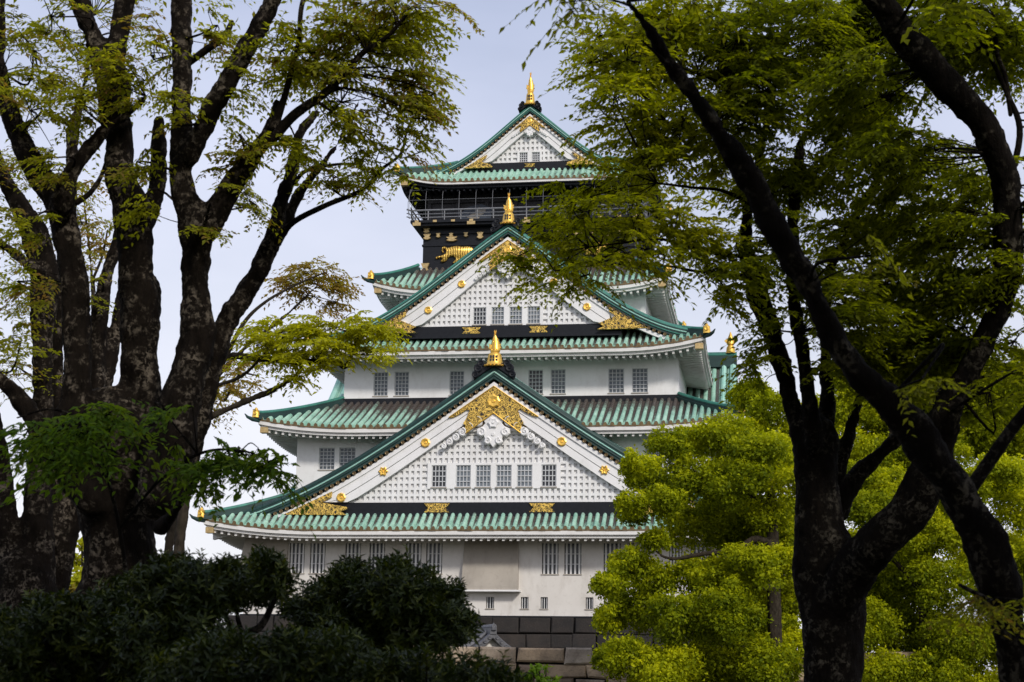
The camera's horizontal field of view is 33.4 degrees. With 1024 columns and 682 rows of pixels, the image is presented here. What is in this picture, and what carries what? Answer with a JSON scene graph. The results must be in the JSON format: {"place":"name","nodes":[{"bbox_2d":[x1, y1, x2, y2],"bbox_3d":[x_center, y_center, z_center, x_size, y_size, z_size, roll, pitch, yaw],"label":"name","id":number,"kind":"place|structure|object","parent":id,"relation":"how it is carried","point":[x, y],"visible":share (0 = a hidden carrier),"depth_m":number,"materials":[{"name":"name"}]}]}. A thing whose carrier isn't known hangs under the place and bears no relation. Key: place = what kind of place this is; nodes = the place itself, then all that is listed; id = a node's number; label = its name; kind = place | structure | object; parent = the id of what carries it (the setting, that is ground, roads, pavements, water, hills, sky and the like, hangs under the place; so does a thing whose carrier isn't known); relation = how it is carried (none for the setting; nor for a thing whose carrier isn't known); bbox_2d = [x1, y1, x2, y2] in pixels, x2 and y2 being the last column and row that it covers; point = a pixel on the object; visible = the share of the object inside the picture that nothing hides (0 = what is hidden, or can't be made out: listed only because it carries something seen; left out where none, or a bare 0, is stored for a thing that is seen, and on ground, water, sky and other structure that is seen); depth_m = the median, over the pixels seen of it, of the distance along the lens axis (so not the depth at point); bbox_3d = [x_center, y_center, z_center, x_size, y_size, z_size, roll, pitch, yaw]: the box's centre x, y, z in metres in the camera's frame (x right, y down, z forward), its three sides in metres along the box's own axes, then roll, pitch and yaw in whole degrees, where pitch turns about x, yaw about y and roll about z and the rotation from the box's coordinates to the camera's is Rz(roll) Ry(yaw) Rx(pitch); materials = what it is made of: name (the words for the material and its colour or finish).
{"place":"outdoors","nodes":[
{"label":"outdoors","id":0,"kind":"place"},
{"bbox_2d":[0,0,1023,674],"label":"sky","id":1,"kind":"structure","parent":0,"point":[362,241],"materials":[{"name":"white"}]},
{"bbox_3d":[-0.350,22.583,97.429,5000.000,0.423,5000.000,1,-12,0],"label":"ground","id":2,"kind":"structure","parent":0,"visible":0},
{"bbox_2d":[68,582,76,594],"bbox_3d":[-12.385,9.099,46.922,0.805,4.965,1.067,10,-15,-35],"label":"garden shrub","id":3,"kind":"object","parent":2,"relation":"on","point":[73,587],"visible":0.08,"depth_m":47.72,"materials":[{"name":"green plant"}]},
{"bbox_2d":[69,537,83,587],"bbox_3d":[-11.533,8.811,48.970,3.498,6.440,1.404,1,-12,0],"label":"garden shrub","id":4,"kind":"object","parent":2,"relation":"on","point":[77,566],"visible":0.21,"depth_m":49.53,"materials":[{"name":"green plant"}]},
{"bbox_2d":[54,180,113,309],"bbox_3d":[-9.273,2.754,36.027,1.586,13.078,2.384,1,-12,0],"label":"young tree","id":5,"kind":"object","parent":2,"relation":"on","point":[100,248],"visible":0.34,"depth_m":37.19,"materials":[{"name":"green plant"}]},
{"bbox_2d":[0,0,254,615],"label":"zelkova tree","id":6,"kind":"object","parent":2,"relation":"on","point":[39,537],"visible":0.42,"depth_m":25.41,"materials":[{"name":"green plant"}]},
{"bbox_2d":[0,542,302,681],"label":"evergreen shrub","id":7,"kind":"object","parent":2,"relation":"on","point":[126,627],"visible":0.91,"depth_m":12.04,"materials":[{"name":"green plant"}]},
{"bbox_2d":[0,399,316,572],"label":"zelkova sapling","id":8,"kind":"object","parent":2,"relation":"on","point":[84,436],"visible":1,"depth_m":15.06,"materials":[{"name":"green plant"}]},
{"bbox_2d":[0,0,484,679],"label":"zelkova tree","id":9,"kind":"object","parent":2,"relation":"on","point":[204,340],"visible":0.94,"depth_m":18.89,"materials":[{"name":"green plant"}]},
{"bbox_2d":[164,255,367,557],"bbox_3d":[-5.622,3.915,38.037,4.495,11.772,2.665,1,-12,0],"label":"young tree","id":10,"kind":"object","parent":2,"relation":"on","point":[336,284],"visible":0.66,"depth_m":38.81,"materials":[{"name":"green plant"}]},
{"bbox_2d":[173,272,412,560],"bbox_3d":[-4.297,3.677,33.795,4.758,10.504,2.686,-5,-13,24],"label":"young tree","id":11,"kind":"object","parent":2,"relation":"on","point":[358,334],"visible":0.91,"depth_m":34.34,"materials":[{"name":"green plant"}]},
{"bbox_2d":[136,618,532,681],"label":"evergreen shrub","id":12,"kind":"object","parent":2,"relation":"on","point":[280,654],"visible":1,"depth_m":10.50,"materials":[{"name":"green plant"}]},
{"bbox_2d":[274,544,485,658],"bbox_3d":[-1.059,3.055,13.142,1.697,2.939,1.524,1,-12,0],"label":"evergreen shrub","id":13,"kind":"object","parent":2,"relation":"on","point":[392,600],"visible":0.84,"depth_m":12.93,"materials":[{"name":"green plant"}]},
{"bbox_2d":[228,614,743,647],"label":"stone base","id":14,"kind":"object","parent":2,"relation":"on","point":[550,631],"visible":0.06,"depth_m":119.25,"materials":[{"name":"grey stone"}]},
{"bbox_2d":[189,73,784,615],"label":"castle tower","id":15,"kind":"structure","parent":14,"relation":"on","point":[477,443],"depth_m":125.40,"materials":[{"name":"paint"}]},
{"bbox_2d":[290,543,304,573],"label":"window","id":16,"kind":"structure","parent":15,"relation":"in","point":[297,551],"depth_m":123.88,"materials":[{"name":"white paint"}]},
{"bbox_2d":[308,543,325,573],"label":"window","id":17,"kind":"structure","parent":15,"relation":"in","point":[317,563],"depth_m":123.61,"materials":[{"name":"white paint"}]},
{"bbox_2d":[318,448,334,470],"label":"window","id":18,"kind":"structure","parent":15,"relation":"in","point":[326,455],"depth_m":126.60,"materials":[{"name":"paint"}]},
{"bbox_2d":[339,448,355,466],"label":"window","id":19,"kind":"structure","parent":15,"relation":"in","point":[346,454],"depth_m":126.41,"materials":[{"name":"paint"}]},
{"bbox_2d":[346,543,360,561],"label":"window","id":20,"kind":"structure","parent":15,"relation":"in","point":[351,548],"depth_m":123.33,"materials":[{"name":"white paint"}]},
{"bbox_2d":[370,543,384,572],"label":"window","id":21,"kind":"structure","parent":15,"relation":"in","point":[378,549],"depth_m":123.03,"materials":[{"name":"white paint"}]},
{"bbox_2d":[372,372,387,396],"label":"window","id":22,"kind":"structure","parent":15,"relation":"in","point":[380,378],"depth_m":131.55,"materials":[{"name":"paint"}]},
{"bbox_2d":[393,372,408,396],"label":"window","id":23,"kind":"structure","parent":15,"relation":"in","point":[401,378],"depth_m":131.29,"materials":[{"name":"paint"}]},
{"bbox_2d":[406,543,421,567],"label":"window","id":24,"kind":"structure","parent":15,"relation":"in","point":[416,547],"depth_m":122.58,"materials":[{"name":"white paint"}]},
{"bbox_2d":[426,543,442,574],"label":"window","id":25,"kind":"structure","parent":15,"relation":"in","point":[434,550],"depth_m":122.34,"materials":[{"name":"white paint"}]},
{"bbox_2d":[430,465,446,487],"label":"window","id":26,"kind":"structure","parent":15,"relation":"in","point":[438,471],"depth_m":122.82,"materials":[{"name":"paint"}]},
{"bbox_2d":[448,371,463,395],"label":"window","id":27,"kind":"structure","parent":15,"relation":"in","point":[456,377],"depth_m":130.65,"materials":[{"name":"paint"}]},
{"bbox_2d":[455,465,470,487],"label":"window","id":28,"kind":"structure","parent":15,"relation":"in","point":[463,472],"depth_m":122.55,"materials":[{"name":"paint"}]},
{"bbox_2d":[472,308,486,325],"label":"window","id":29,"kind":"structure","parent":15,"relation":"in","point":[479,314],"depth_m":130.30,"materials":[{"name":"paint"}]},
{"bbox_2d":[474,465,490,487],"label":"window","id":30,"kind":"structure","parent":15,"relation":"in","point":[483,472],"depth_m":122.32,"materials":[{"name":"paint"}]},
{"bbox_2d":[485,597,494,608],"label":"window","id":31,"kind":"structure","parent":15,"relation":"in","point":[490,600],"depth_m":121.01,"materials":[{"name":"white paint"}]},
{"bbox_2d":[490,307,503,324],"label":"window","id":32,"kind":"structure","parent":15,"relation":"in","point":[497,318],"depth_m":130.08,"materials":[{"name":"paint"}]},
{"bbox_2d":[495,465,511,487],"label":"window","id":33,"kind":"structure","parent":15,"relation":"in","point":[503,472],"depth_m":122.11,"materials":[{"name":"paint"}]},
{"bbox_2d":[508,307,522,324],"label":"window","id":34,"kind":"structure","parent":15,"relation":"in","point":[517,319],"depth_m":129.85,"materials":[{"name":"paint"}]},
{"bbox_2d":[519,153,527,161],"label":"window","id":35,"kind":"structure","parent":15,"relation":"in","point":[523,157],"depth_m":143.56,"materials":[{"name":"paint"}]},
{"bbox_2d":[520,597,528,609],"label":"window","id":36,"kind":"structure","parent":15,"relation":"in","point":[524,600],"depth_m":120.65,"materials":[{"name":"white paint"}]},
{"bbox_2d":[516,465,532,487],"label":"window","id":37,"kind":"structure","parent":15,"relation":"in","point":[524,472],"depth_m":121.87,"materials":[{"name":"paint"}]},
{"bbox_2d":[526,306,540,324],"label":"window","id":38,"kind":"structure","parent":15,"relation":"in","point":[533,316],"depth_m":129.66,"materials":[{"name":"paint"}]},
{"bbox_2d":[528,370,542,394],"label":"window","id":39,"kind":"structure","parent":15,"relation":"in","point":[535,382],"depth_m":129.73,"materials":[{"name":"paint"}]},
{"bbox_2d":[532,152,539,161],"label":"window","id":40,"kind":"structure","parent":15,"relation":"in","point":[535,155],"depth_m":143.42,"materials":[{"name":"paint"}]},
{"bbox_2d":[540,597,547,609],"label":"window","id":41,"kind":"structure","parent":15,"relation":"in","point":[544,600],"depth_m":120.42,"materials":[{"name":"white paint"}]},
{"bbox_2d":[540,465,556,487],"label":"window","id":42,"kind":"structure","parent":15,"relation":"in","point":[548,475],"depth_m":121.60,"materials":[{"name":"paint"}]},
{"bbox_2d":[541,543,558,574],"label":"window","id":43,"kind":"structure","parent":15,"relation":"in","point":[550,553],"depth_m":121.01,"materials":[{"name":"white paint"}]},
{"bbox_2d":[550,369,565,394],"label":"window","id":44,"kind":"structure","parent":15,"relation":"in","point":[558,377],"depth_m":129.41,"materials":[{"name":"paint"}]},
{"bbox_2d":[563,543,581,574],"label":"window","id":45,"kind":"structure","parent":15,"relation":"in","point":[572,551],"depth_m":120.74,"materials":[{"name":"white paint"}]},
{"bbox_2d":[585,597,593,609],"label":"window","id":46,"kind":"structure","parent":15,"relation":"in","point":[589,601],"depth_m":119.92,"materials":[{"name":"white paint"}]},
{"bbox_2d":[604,543,620,571],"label":"window","id":47,"kind":"structure","parent":15,"relation":"in","point":[608,548],"depth_m":120.48,"materials":[{"name":"white paint"}]},
{"bbox_2d":[607,369,624,393],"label":"window","id":48,"kind":"structure","parent":15,"relation":"in","point":[615,376],"depth_m":128.75,"materials":[{"name":"paint"}]},
{"bbox_2d":[631,368,647,393],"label":"window","id":49,"kind":"structure","parent":15,"relation":"in","point":[639,375],"depth_m":128.48,"materials":[{"name":"paint"}]},
{"bbox_2d":[646,446,662,466],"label":"window","id":50,"kind":"structure","parent":15,"relation":"in","point":[646,446],"depth_m":122.94,"materials":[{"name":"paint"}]},
{"bbox_2d":[669,543,681,564],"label":"window","id":51,"kind":"structure","parent":15,"relation":"in","point":[679,554],"depth_m":119.72,"materials":[{"name":"white paint"}]},
{"bbox_2d":[693,543,706,560],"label":"window","id":52,"kind":"structure","parent":15,"relation":"in","point":[696,550],"depth_m":119.51,"materials":[{"name":"white paint"}]},
{"bbox_2d":[464,623,510,646],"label":"gatehouse","id":53,"kind":"object","parent":2,"relation":"on","point":[489,636],"visible":0.3,"depth_m":81.57,"materials":[{"name":"grey tile"}]},
{"bbox_2d":[520,663,561,681],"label":"garden shrub","id":54,"kind":"object","parent":2,"relation":"on","point":[535,669],"visible":0.87,"depth_m":53.79,"materials":[{"name":"green plant"}]},
{"bbox_2d":[402,646,914,681],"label":"stone wall","id":55,"kind":"structure","parent":2,"relation":"on","point":[571,664],"depth_m":60.83,"materials":[{"name":"grey stone"}]},
{"bbox_2d":[587,407,803,681],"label":"camphor tree","id":56,"kind":"object","parent":2,"relation":"on","point":[746,598],"visible":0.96,"depth_m":55.00,"materials":[{"name":"green plant"}]},
{"bbox_2d":[472,0,1023,681],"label":"zelkova tree","id":57,"kind":"object","parent":2,"relation":"on","point":[942,50],"visible":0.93,"depth_m":17.49,"materials":[{"name":"green plant"}]},
{"bbox_2d":[499,0,1023,681],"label":"leaning tree","id":58,"kind":"object","parent":2,"relation":"on","point":[987,548],"visible":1,"depth_m":10.79,"materials":[{"name":"brown plant"}]},
{"bbox_2d":[725,346,1023,650],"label":"camphor tree","id":59,"kind":"object","parent":2,"relation":"on","point":[877,434],"visible":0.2,"depth_m":80.11,"materials":[{"name":"green plant"}]},
{"bbox_2d":[845,452,1023,681],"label":"camphor tree","id":60,"kind":"object","parent":2,"relation":"on","point":[914,573],"visible":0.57,"depth_m":60.45,"materials":[{"name":"green plant"}]}
]}

